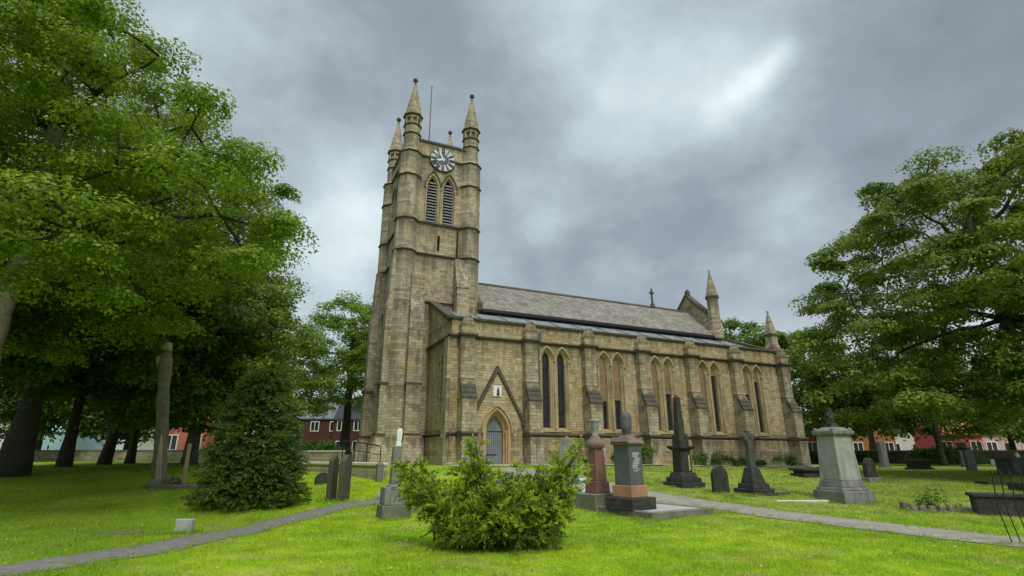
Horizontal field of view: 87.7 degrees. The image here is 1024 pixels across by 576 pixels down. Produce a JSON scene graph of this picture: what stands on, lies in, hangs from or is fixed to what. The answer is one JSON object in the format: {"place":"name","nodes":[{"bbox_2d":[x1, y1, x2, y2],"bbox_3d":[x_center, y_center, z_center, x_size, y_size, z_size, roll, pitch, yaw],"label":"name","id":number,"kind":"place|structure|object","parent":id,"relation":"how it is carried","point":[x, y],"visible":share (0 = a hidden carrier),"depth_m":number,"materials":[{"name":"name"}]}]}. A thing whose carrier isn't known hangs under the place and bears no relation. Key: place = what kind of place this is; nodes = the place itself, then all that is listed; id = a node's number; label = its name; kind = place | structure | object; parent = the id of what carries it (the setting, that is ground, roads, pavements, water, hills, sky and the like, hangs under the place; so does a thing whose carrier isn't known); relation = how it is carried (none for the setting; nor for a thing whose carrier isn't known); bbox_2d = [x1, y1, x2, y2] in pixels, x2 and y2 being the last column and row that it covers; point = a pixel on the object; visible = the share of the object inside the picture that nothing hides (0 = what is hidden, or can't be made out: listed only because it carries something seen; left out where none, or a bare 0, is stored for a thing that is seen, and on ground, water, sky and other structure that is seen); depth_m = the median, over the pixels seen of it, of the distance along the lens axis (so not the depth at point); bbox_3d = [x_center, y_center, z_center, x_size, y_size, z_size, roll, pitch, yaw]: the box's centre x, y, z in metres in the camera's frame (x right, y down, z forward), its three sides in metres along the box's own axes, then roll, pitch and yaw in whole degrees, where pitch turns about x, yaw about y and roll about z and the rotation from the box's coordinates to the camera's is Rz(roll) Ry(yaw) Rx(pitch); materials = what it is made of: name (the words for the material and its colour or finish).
{"place":"outdoors","nodes":[
{"label":"outdoors","id":0,"kind":"place"},
{"bbox_2d":[0,461,1023,575],"bbox_3d":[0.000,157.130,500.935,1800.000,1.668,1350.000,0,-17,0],"label":"ground","id":1,"kind":"structure","parent":0,"point":[921,566],"depth_m":11.00,"materials":[{"name":"green plant"}]},
{"bbox_2d":[41,426,107,449],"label":"pale shed","id":2,"kind":"structure","parent":1,"relation":"on","point":[87,443],"depth_m":59.81,"materials":[{"name":"paint"}]},
{"bbox_2d":[0,378,151,449],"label":"broadleaf tree","id":3,"kind":"object","parent":1,"relation":"on","point":[48,432],"visible":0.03,"depth_m":46.23,"materials":[{"name":"green plant"}]},
{"bbox_2d":[48,530,143,534],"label":"ledger slab","id":4,"kind":"structure","parent":1,"relation":"on","point":[114,532],"depth_m":11.41,"materials":[{"name":"grey stone"}]},
{"bbox_2d":[41,396,172,449],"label":"broadleaf tree","id":5,"kind":"object","parent":1,"relation":"on","point":[126,435],"visible":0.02,"depth_m":48.06,"materials":[{"name":"green plant"}]},
{"bbox_2d":[34,450,210,461],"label":"stone wall","id":6,"kind":"structure","parent":1,"relation":"on","point":[94,455],"depth_m":46.65,"materials":[{"name":"beige stone"}]},
{"bbox_2d":[0,224,252,467],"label":"broadleaf tree","id":7,"kind":"object","parent":1,"relation":"on","point":[65,456],"visible":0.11,"depth_m":26.39,"materials":[{"name":"green plant"}]},
{"bbox_2d":[115,429,154,449],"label":"pale house","id":8,"kind":"structure","parent":1,"relation":"on","point":[147,445],"depth_m":70.33,"materials":[{"name":"paint"}]},
{"bbox_2d":[0,149,279,477],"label":"broadleaf tree","id":9,"kind":"object","parent":1,"relation":"on","point":[17,449],"visible":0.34,"depth_m":23.35,"materials":[{"name":"green plant"}]},
{"bbox_2d":[146,478,161,488],"bbox_3d":[-12.785,7.022,19.085,0.454,0.390,0.466,0,-17,0],"label":"rock","id":10,"kind":"object","parent":1,"relation":"on","point":[152,482],"visible":0.69,"depth_m":18.96,"materials":[{"name":"stone"}]},
{"bbox_2d":[0,0,319,368],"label":"broadleaf tree","id":11,"kind":"object","parent":1,"relation":"on","point":[154,167],"visible":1,"depth_m":15.25,"materials":[{"name":"green plant"}]},
{"bbox_2d":[150,342,172,483],"bbox_3d":[-13.330,4.777,20.382,1.274,5.465,0.663,0,-17,0],"label":"dead tree trunk","id":12,"kind":"object","parent":1,"relation":"on","point":[164,362],"visible":0.9,"depth_m":20.24,"materials":[{"name":"wood"}]},
{"bbox_2d":[42,231,296,464],"bbox_3d":[-22.206,3.738,34.534,15.999,15.003,15.592,0,-17,0],"label":"broadleaf tree","id":13,"kind":"object","parent":1,"relation":"on","point":[106,456],"visible":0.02,"depth_m":32.16,"materials":[{"name":"green plant"}]},
{"bbox_2d":[149,484,205,488],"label":"ledger slab","id":14,"kind":"structure","parent":1,"relation":"on","point":[176,486],"depth_m":18.88,"materials":[{"name":"stone"}]},
{"bbox_2d":[161,475,185,484],"bbox_3d":[-12.157,6.930,19.253,0.777,0.338,0.476,0,-17,0],"label":"debris heap","id":15,"kind":"object","parent":14,"relation":"on","point":[179,480],"visible":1,"depth_m":19.20,"materials":[{"name":"grey stone"}]},
{"bbox_2d":[181,444,191,483],"bbox_3d":[-11.873,6.419,19.451,0.100,1.420,0.100,0,-17,0],"label":"timber post","id":16,"kind":"object","parent":14,"relation":"on","point":[185,469],"visible":1,"depth_m":19.43,"materials":[{"name":"brown wood"}]},
{"bbox_2d":[65,293,297,463],"bbox_3d":[-22.957,5.181,37.985,14.015,14.248,14.052,-13,-22,36],"label":"broadleaf tree","id":17,"kind":"object","parent":1,"relation":"on","point":[130,456],"visible":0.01,"depth_m":35.99,"materials":[{"name":"green plant"}]},
{"bbox_2d":[174,519,195,532],"bbox_3d":[-7.044,5.166,11.462,0.360,0.370,0.140,1,-17,-4],"label":"headstone","id":18,"kind":"object","parent":1,"relation":"on","point":[187,524],"visible":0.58,"depth_m":11.42,"materials":[{"name":"stone"}]},
{"bbox_2d":[167,416,226,449],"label":"red house","id":19,"kind":"structure","parent":1,"relation":"on","point":[176,440],"depth_m":48.12,"materials":[{"name":"paint"}]},
{"bbox_2d":[167,434,178,449],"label":"window","id":20,"kind":"structure","parent":19,"relation":"in","point":[173,438],"depth_m":48.05,"materials":[{"name":"white paint"}]},
{"bbox_2d":[122,270,327,463],"bbox_3d":[-16.196,3.993,30.018,10.396,11.804,10.684,0,-17,0],"label":"broadleaf tree","id":21,"kind":"object","parent":1,"relation":"on","point":[244,364],"visible":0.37,"depth_m":29.46,"materials":[{"name":"green plant"}]},
{"bbox_2d":[178,367,312,511],"bbox_3d":[-7.635,4.431,16.057,3.471,4.144,3.584,0,-17,0],"label":"yew tree","id":22,"kind":"object","parent":1,"relation":"on","point":[279,474],"visible":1,"depth_m":15.31,"materials":[{"name":"green plant"}]},
{"bbox_2d":[179,221,313,463],"bbox_3d":[-20.690,3.319,36.097,11.805,16.670,12.818,-10,-20,29],"label":"broadleaf tree","id":23,"kind":"object","parent":1,"relation":"on","point":[193,440],"visible":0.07,"depth_m":37.22,"materials":[{"name":"green plant"}]},
{"bbox_2d":[0,475,524,575],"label":"footpath","id":24,"kind":"structure","parent":1,"relation":"on","point":[148,548],"depth_m":9.69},
{"bbox_2d":[273,330,344,418],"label":"broadleaf tree","id":25,"kind":"object","parent":1,"relation":"on","point":[319,410],"visible":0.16,"depth_m":61.10,"materials":[{"name":"green plant"}]},
{"bbox_2d":[294,396,338,446],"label":"terraced house","id":26,"kind":"structure","parent":1,"relation":"on","point":[316,430],"depth_m":75.55,"materials":[{"name":"red brick"}]},
{"bbox_2d":[310,421,319,430],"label":"window","id":27,"kind":"structure","parent":26,"relation":"in","point":[314,426],"depth_m":75.56,"materials":[{"name":"white paint"}]},
{"bbox_2d":[296,438,344,453],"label":"shrub","id":28,"kind":"object","parent":1,"relation":"on","point":[324,445],"visible":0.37,"depth_m":43.57,"materials":[{"name":"green plant"}]},
{"bbox_2d":[297,450,344,461],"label":"stone wall","id":29,"kind":"structure","parent":1,"relation":"on","point":[320,455],"depth_m":36.87,"materials":[{"name":"beige stone"}]},
{"bbox_2d":[314,472,327,484],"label":"headstone","id":30,"kind":"object","parent":1,"relation":"on","point":[322,477],"visible":0.63,"depth_m":20.18,"materials":[{"name":"black stone"}]},
{"bbox_2d":[282,290,370,455],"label":"broadleaf tree","id":31,"kind":"object","parent":1,"relation":"on","point":[352,357],"visible":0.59,"depth_m":50.04,"materials":[{"name":"green plant"}]},
{"bbox_2d":[325,454,339,501],"bbox_3d":[-5.582,5.934,16.606,0.150,1.453,0.500,-1,-17,3],"label":"headstone","id":32,"kind":"object","parent":1,"relation":"on","point":[332,478],"visible":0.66,"depth_m":16.48,"materials":[{"name":"grey stone"}]},
{"bbox_2d":[336,455,352,501],"bbox_3d":[-5.197,5.941,16.583,0.190,1.454,0.600,-1,-17,3],"label":"headstone","id":33,"kind":"object","parent":1,"relation":"on","point":[344,479],"visible":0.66,"depth_m":16.41,"materials":[{"name":"grey stone"}]},
{"bbox_2d":[302,461,388,479],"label":"stone wall","id":34,"kind":"structure","parent":1,"relation":"on","point":[366,470],"depth_m":22.34,"materials":[{"name":"beige stone"}]},
{"bbox_2d":[332,395,361,454],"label":"terraced house","id":35,"kind":"structure","parent":1,"relation":"on","point":[338,422],"depth_m":73.44,"materials":[{"name":"red brick"}]},
{"bbox_2d":[336,420,342,430],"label":"window","id":36,"kind":"structure","parent":35,"relation":"in","point":[339,422],"depth_m":73.41,"materials":[{"name":"white paint"}]},
{"bbox_2d":[353,421,359,430],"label":"window","id":37,"kind":"structure","parent":35,"relation":"in","point":[356,427],"depth_m":73.54,"materials":[{"name":"white paint"}]},
{"bbox_2d":[347,294,373,363],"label":"broadleaf tree","id":38,"kind":"object","parent":1,"relation":"on","point":[367,310],"visible":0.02,"depth_m":61.19,"materials":[{"name":"green plant"}]},
{"bbox_2d":[341,440,381,461],"bbox_3d":[-8.065,8.817,28.413,3.737,1.490,0.054,-15,-23,40],"label":"handrail","id":39,"kind":"object","parent":1,"relation":"on","point":[354,450],"visible":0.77,"depth_m":28.44,"materials":[{"name":"black metal"}]},
{"bbox_2d":[375,462,383,481],"bbox_3d":[-5.206,7.335,20.967,0.281,0.920,0.281,8,-19,-23],"label":"stone post","id":40,"kind":"object","parent":1,"relation":"on","point":[379,471],"visible":0.79,"depth_m":20.89,"materials":[{"name":"beige stone"}]},
{"bbox_2d":[376,429,410,519],"bbox_3d":[-3.007,4.809,13.794,0.720,2.270,0.720,8,-19,-23],"label":"pillar monument","id":41,"kind":"object","parent":1,"relation":"on","point":[387,505],"visible":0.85,"depth_m":13.37,"materials":[{"name":"stone"}]},
{"bbox_2d":[388,433,593,553],"bbox_3d":[-0.413,3.803,9.968,3.898,2.151,2.371,0,-17,0],"label":"yew bush","id":42,"kind":"object","parent":1,"relation":"on","point":[485,512],"visible":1,"depth_m":9.67,"materials":[{"name":"green plant"}]},
{"bbox_2d":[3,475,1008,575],"bbox_3d":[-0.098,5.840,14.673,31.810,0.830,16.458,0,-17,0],"label":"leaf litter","id":43,"kind":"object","parent":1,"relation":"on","point":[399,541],"visible":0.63,"depth_m":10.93,"materials":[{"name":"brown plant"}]},
{"bbox_2d":[559,436,578,481],"bbox_3d":[2.143,6.638,20.661,0.820,1.734,0.340,0,-17,0],"label":"headstone","id":44,"kind":"object","parent":1,"relation":"on","point":[566,441],"visible":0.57,"depth_m":20.71,"materials":[{"name":"grey stone"}]},
{"bbox_2d":[351,78,810,466],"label":"church","id":45,"kind":"structure","parent":1,"relation":"on","point":[457,352],"depth_m":36.69,"materials":[{"name":"stone"}]},
{"bbox_2d":[389,183,397,238],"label":"belfry window","id":46,"kind":"structure","parent":45,"relation":"in","point":[394,198],"depth_m":41.44,"materials":[{"name":"stone"}]},
{"bbox_2d":[424,170,457,226],"bbox_3d":[-5.294,-6.570,39.293,2.520,4.250,0.560,8,-19,-23],"label":"belfry window","id":47,"kind":"structure","parent":45,"relation":"in","point":[439,188],"depth_m":39.26,"materials":[{"name":"stone"}]},
{"bbox_2d":[476,365,524,465],"bbox_3d":[-0.867,7.926,30.909,3.800,6.880,1.170,8,-19,-23],"label":"doorway","id":48,"kind":"structure","parent":45,"relation":"in","point":[500,420],"depth_m":31.18,"materials":[{"name":"beige stone"}]},
{"bbox_2d":[539,346,571,431],"bbox_3d":[2.634,6.281,33.377,2.340,5.290,0.490,8,-19,-23],"label":"window","id":49,"kind":"structure","parent":45,"relation":"in","point":[555,386],"depth_m":33.44,"materials":[{"name":"stone"}]},
{"bbox_2d":[596,351,626,432],"bbox_3d":[6.498,6.808,35.066,2.340,5.290,0.490,8,-19,-23],"label":"window","id":50,"kind":"structure","parent":45,"relation":"in","point":[615,374],"depth_m":35.20,"materials":[{"name":"stone"}]},
{"bbox_2d":[649,355,675,433],"bbox_3d":[10.362,7.335,36.755,2.340,5.290,0.490,8,-19,-23],"label":"window","id":51,"kind":"structure","parent":45,"relation":"in","point":[665,370],"depth_m":36.95,"materials":[{"name":"stone"}]},
{"bbox_2d":[698,360,726,434],"bbox_3d":[14.272,7.868,38.464,2.340,5.290,0.490,8,-19,-23],"label":"window","id":52,"kind":"structure","parent":45,"relation":"in","point":[712,373],"depth_m":38.63,"materials":[{"name":"stone"}]},
{"bbox_2d":[742,364,770,435],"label":"window","id":53,"kind":"structure","parent":45,"relation":"in","point":[758,403],"depth_m":40.37,"materials":[{"name":"stone"}]},
{"bbox_2d":[641,443,658,463],"bbox_3d":[8.256,10.355,33.205,1.860,1.361,1.239,1,-17,-5],"label":"shrub","id":54,"kind":"object","parent":1,"relation":"on","point":[645,452],"visible":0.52,"depth_m":33.09,"materials":[{"name":"green plant"}]},
{"bbox_2d":[599,502,713,520],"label":"grave platform","id":55,"kind":"structure","parent":1,"relation":"on","point":[663,511],"depth_m":13.75,"materials":[{"name":"stone"}]},
{"bbox_2d":[574,419,612,510],"bbox_3d":[2.447,5.222,15.446,1.000,2.770,0.920,11,-20,-31],"label":"urn monument","id":56,"kind":"object","parent":55,"relation":"on","point":[594,494],"visible":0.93,"depth_m":15.23,"materials":[{"name":"stone"}]},
{"bbox_2d":[605,412,656,510],"bbox_3d":[3.161,4.658,14.525,1.000,2.520,0.920,14,-22,-37],"label":"urn monument","id":57,"kind":"object","parent":55,"relation":"on","point":[630,490],"visible":1,"depth_m":14.22,"materials":[{"name":"black stone"}]},
{"bbox_2d":[663,395,705,487],"bbox_3d":[6.379,5.814,20.226,1.080,3.510,1.080,8,-19,-23],"label":"obelisk","id":58,"kind":"object","parent":1,"relation":"on","point":[683,475],"visible":0.97,"depth_m":19.88,"materials":[{"name":"black stone"}]},
{"bbox_2d":[691,450,725,465],"bbox_3d":[12.868,11.234,35.130,2.708,1.036,1.186,4,-18,-12],"label":"shrub","id":59,"kind":"object","parent":1,"relation":"on","point":[719,461],"visible":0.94,"depth_m":35.06,"materials":[{"name":"green plant"}]},
{"bbox_2d":[710,466,729,492],"bbox_3d":[7.063,6.554,18.131,0.660,0.960,0.150,8,-19,-23],"label":"headstone","id":60,"kind":"object","parent":1,"relation":"on","point":[719,479],"visible":0.82,"depth_m":18.06,"materials":[{"name":"black stone"}]},
{"bbox_2d":[722,454,745,465],"bbox_3d":[15.136,11.679,36.137,2.312,0.820,0.953,8,-19,-23],"label":"shrub","id":61,"kind":"object","parent":1,"relation":"on","point":[734,461],"visible":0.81,"depth_m":35.97,"materials":[{"name":"green plant"}]},
{"bbox_2d":[720,316,764,343],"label":"broadleaf tree","id":62,"kind":"object","parent":1,"relation":"on","point":[729,324],"visible":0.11,"depth_m":70.69,"materials":[{"name":"green plant"}]},
{"bbox_2d":[734,430,774,495],"bbox_3d":[8.176,6.022,18.255,0.960,2.210,0.880,8,-19,-23],"label":"celtic cross","id":63,"kind":"object","parent":1,"relation":"on","point":[753,481],"visible":0.95,"depth_m":18.00,"materials":[{"name":"black stone"}]},
{"bbox_2d":[491,468,1023,546],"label":"footpath","id":64,"kind":"structure","parent":1,"relation":"on","point":[903,529],"depth_m":13.16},
{"bbox_2d":[756,460,766,465],"bbox_3d":[17.256,12.143,36.965,1.006,0.488,0.798,8,-19,-23],"label":"shrub","id":65,"kind":"object","parent":1,"relation":"on","point":[761,463],"visible":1,"depth_m":36.79,"materials":[{"name":"green plant"}]},
{"bbox_2d":[763,492,789,495],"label":"ledger slab","id":66,"kind":"structure","parent":1,"relation":"on","point":[772,494],"depth_m":17.55,"materials":[{"name":"black stone"}]},
{"bbox_2d":[771,453,798,466],"bbox_3d":[19.325,12.264,38.016,2.357,0.957,1.463,8,-19,-23],"label":"shrub","id":67,"kind":"object","parent":1,"relation":"on","point":[789,459],"visible":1,"depth_m":37.91,"materials":[{"name":"green plant"}]},
{"bbox_2d":[738,325,834,411],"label":"broadleaf tree","id":68,"kind":"object","parent":1,"relation":"on","point":[783,343],"visible":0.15,"depth_m":64.61,"materials":[{"name":"green plant"}]},
{"bbox_2d":[776,500,828,502],"bbox_3d":[8.893,6.574,16.328,1.650,0.150,0.120,1,-17,-4],"label":"kerb stone","id":69,"kind":"object","parent":1,"relation":"on","point":[817,501],"visible":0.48,"depth_m":16.30,"materials":[{"name":"beige stone"}]},
{"bbox_2d":[788,468,819,477],"bbox_3d":[13.239,8.113,23.343,1.780,0.440,0.980,3,-18,-10],"label":"chest tomb","id":70,"kind":"object","parent":1,"relation":"on","point":[807,472],"visible":0.45,"depth_m":22.92,"materials":[{"name":"black stone"}]},
{"bbox_2d":[804,420,821,449],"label":"red house","id":71,"kind":"structure","parent":1,"relation":"on","point":[812,444],"depth_m":63.39,"materials":[{"name":"stone"}]},
{"bbox_2d":[807,441,817,449],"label":"window","id":72,"kind":"structure","parent":71,"relation":"in","point":[812,445],"depth_m":63.26,"materials":[{"name":"black glass"}]},
{"bbox_2d":[785,330,891,440],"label":"broadleaf tree","id":73,"kind":"object","parent":1,"relation":"on","point":[814,389],"visible":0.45,"depth_m":49.05,"materials":[{"name":"green plant"}]},
{"bbox_2d":[809,449,869,463],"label":"hedge","id":74,"kind":"object","parent":1,"relation":"on","point":[814,457],"visible":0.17,"depth_m":50.47,"materials":[{"name":"green plant"}]},
{"bbox_2d":[812,408,875,503],"bbox_3d":[10.438,5.384,17.155,1.200,2.990,1.200,5,-18,-16],"label":"pedestal monument","id":75,"kind":"object","parent":1,"relation":"on","point":[841,481],"visible":0.97,"depth_m":16.84,"materials":[{"name":"grey stone"}]},
{"bbox_2d":[795,374,923,449],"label":"broadleaf tree","id":76,"kind":"object","parent":1,"relation":"on","point":[901,432],"visible":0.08,"depth_m":57.28,"materials":[{"name":"green plant"}]},
{"bbox_2d":[861,458,882,481],"bbox_3d":[14.634,7.488,21.799,0.800,1.040,0.380,8,-19,-23],"label":"headstone","id":77,"kind":"object","parent":1,"relation":"on","point":[869,469],"visible":0.84,"depth_m":21.70,"materials":[{"name":"black stone"}]},
{"bbox_2d":[851,423,897,449],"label":"brick house","id":78,"kind":"structure","parent":1,"relation":"on","point":[859,444],"depth_m":67.27,"materials":[{"name":"brick"}]},
{"bbox_2d":[852,442,863,449],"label":"window","id":79,"kind":"structure","parent":78,"relation":"in","point":[856,445],"depth_m":67.43,"materials":[{"name":"white paint"}]},
{"bbox_2d":[885,442,894,449],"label":"window","id":80,"kind":"structure","parent":78,"relation":"in","point":[889,445],"depth_m":66.71,"materials":[{"name":"white paint"}]},
{"bbox_2d":[876,442,891,466],"bbox_3d":[26.907,12.137,38.681,0.820,1.870,0.500,8,-19,-23],"label":"headstone","id":81,"kind":"object","parent":1,"relation":"on","point":[882,454],"visible":0.78,"depth_m":38.56,"materials":[{"name":"grey stone"}]},
{"bbox_2d":[889,418,919,449],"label":"pale house","id":82,"kind":"structure","parent":1,"relation":"on","point":[907,444],"depth_m":75.18,"materials":[{"name":"white paint"}]},
{"bbox_2d":[788,127,1023,426],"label":"broadleaf tree","id":83,"kind":"object","parent":1,"relation":"on","point":[996,286],"visible":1,"depth_m":25.14,"materials":[{"name":"green plant"}]},
{"bbox_2d":[809,450,1023,463],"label":"stone wall","id":84,"kind":"structure","parent":1,"relation":"on","point":[895,456],"depth_m":51.17,"materials":[{"name":"grey stone"}]},
{"bbox_2d":[902,460,933,469],"bbox_3d":[25.542,11.137,33.503,1.280,0.680,0.980,1,-17,-5],"label":"chest tomb","id":85,"kind":"object","parent":1,"relation":"on","point":[919,464],"visible":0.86,"depth_m":33.19,"materials":[{"name":"black stone"}]},
{"bbox_2d":[815,339,1023,465],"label":"broadleaf tree","id":86,"kind":"object","parent":1,"relation":"on","point":[882,422],"visible":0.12,"depth_m":45.24,"materials":[{"name":"green plant"}]},
{"bbox_2d":[899,501,971,511],"bbox_3d":[11.903,6.150,15.021,1.885,0.250,0.980,-1,-17,3],"label":"grave plot","id":87,"kind":"object","parent":1,"relation":"on","point":[902,504],"visible":0.62,"depth_m":14.69,"materials":[{"name":"stone"}]},
{"bbox_2d":[908,482,948,509],"bbox_3d":[11.751,5.851,15.036,0.993,0.723,0.738,-5,-18,16],"label":"shrub","id":88,"kind":"object","parent":87,"relation":"on","point":[926,500],"visible":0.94,"depth_m":14.97,"materials":[{"name":"green plant"}]},
{"bbox_2d":[952,503,963,507],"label":"flowers","id":89,"kind":"object","parent":87,"relation":"on","point":[960,506],"visible":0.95,"depth_m":14.98,"materials":[{"name":"yellow plant"}]},
{"bbox_2d":[903,445,986,464],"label":"shrub","id":90,"kind":"object","parent":1,"relation":"on","point":[925,453],"visible":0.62,"depth_m":47.24,"materials":[{"name":"green plant"}]},
{"bbox_2d":[912,420,984,449],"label":"red house","id":91,"kind":"structure","parent":1,"relation":"on","point":[924,442],"depth_m":61.86,"materials":[{"name":"paint"}]},
{"bbox_2d":[942,441,952,448],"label":"window","id":92,"kind":"structure","parent":91,"relation":"in","point":[944,443],"depth_m":61.71,"materials":[{"name":"black glass"}]},
{"bbox_2d":[969,441,983,449],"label":"window","id":93,"kind":"structure","parent":91,"relation":"in","point":[973,444],"depth_m":61.00,"materials":[{"name":"white paint"}]},
{"bbox_2d":[899,346,1023,449],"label":"broadleaf tree","id":94,"kind":"object","parent":1,"relation":"on","point":[1018,436],"visible":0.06,"depth_m":53.38,"materials":[{"name":"green plant"}]},
{"bbox_2d":[957,450,965,466],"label":"headstone","id":95,"kind":"object","parent":1,"relation":"on","point":[961,458],"visible":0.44,"depth_m":38.00,"materials":[{"name":"black stone"}]},
{"bbox_2d":[962,450,977,470],"bbox_3d":[25.993,9.823,30.268,0.750,1.200,0.140,6,-18,-19],"label":"headstone","id":96,"kind":"object","parent":1,"relation":"on","point":[969,460],"visible":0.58,"depth_m":30.20,"materials":[{"name":"grey stone"}]},
{"bbox_2d":[965,492,1023,516],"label":"chest tomb","id":97,"kind":"object","parent":1,"relation":"on","point":[980,501],"visible":0.8,"depth_m":13.93,"materials":[{"name":"black stone"}]},
{"bbox_2d":[974,481,1016,485],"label":"ledger slab","id":98,"kind":"structure","parent":1,"relation":"on","point":[991,482],"depth_m":20.73,"materials":[{"name":"black stone"}]},
{"bbox_2d":[982,427,1023,449],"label":"pale house","id":99,"kind":"structure","parent":1,"relation":"on","point":[989,444],"depth_m":65.33,"materials":[{"name":"paint"}]},
{"bbox_2d":[985,441,998,449],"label":"window","id":100,"kind":"structure","parent":99,"relation":"in","point":[992,445],"depth_m":65.39,"materials":[{"name":"white paint"}]},
{"bbox_2d":[987,469,1023,541],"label":"grave railing","id":101,"kind":"object","parent":1,"relation":"on","point":[1009,473],"visible":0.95,"depth_m":10.28,"materials":[{"name":"black metal"}]},
{"bbox_2d":[989,457,1023,476],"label":"chest tomb","id":102,"kind":"object","parent":1,"relation":"on","point":[1012,465],"visible":0.78,"depth_m":24.78,"materials":[{"name":"grey stone"}]},
{"bbox_2d":[1007,482,1023,491],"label":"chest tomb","id":103,"kind":"structure","parent":1,"relation":"on","point":[1018,486],"depth_m":19.15,"materials":[{"name":"black stone"}]},
{"bbox_2d":[0,0,1023,418],"label":"sky","id":104,"kind":"structure","parent":0,"point":[628,148],"materials":[{"name":"grey"}]},
{"bbox_2d":[453,464,818,466],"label":"pavement","id":105,"kind":"structure","parent":0,"point":[692,465],"depth_m":33.72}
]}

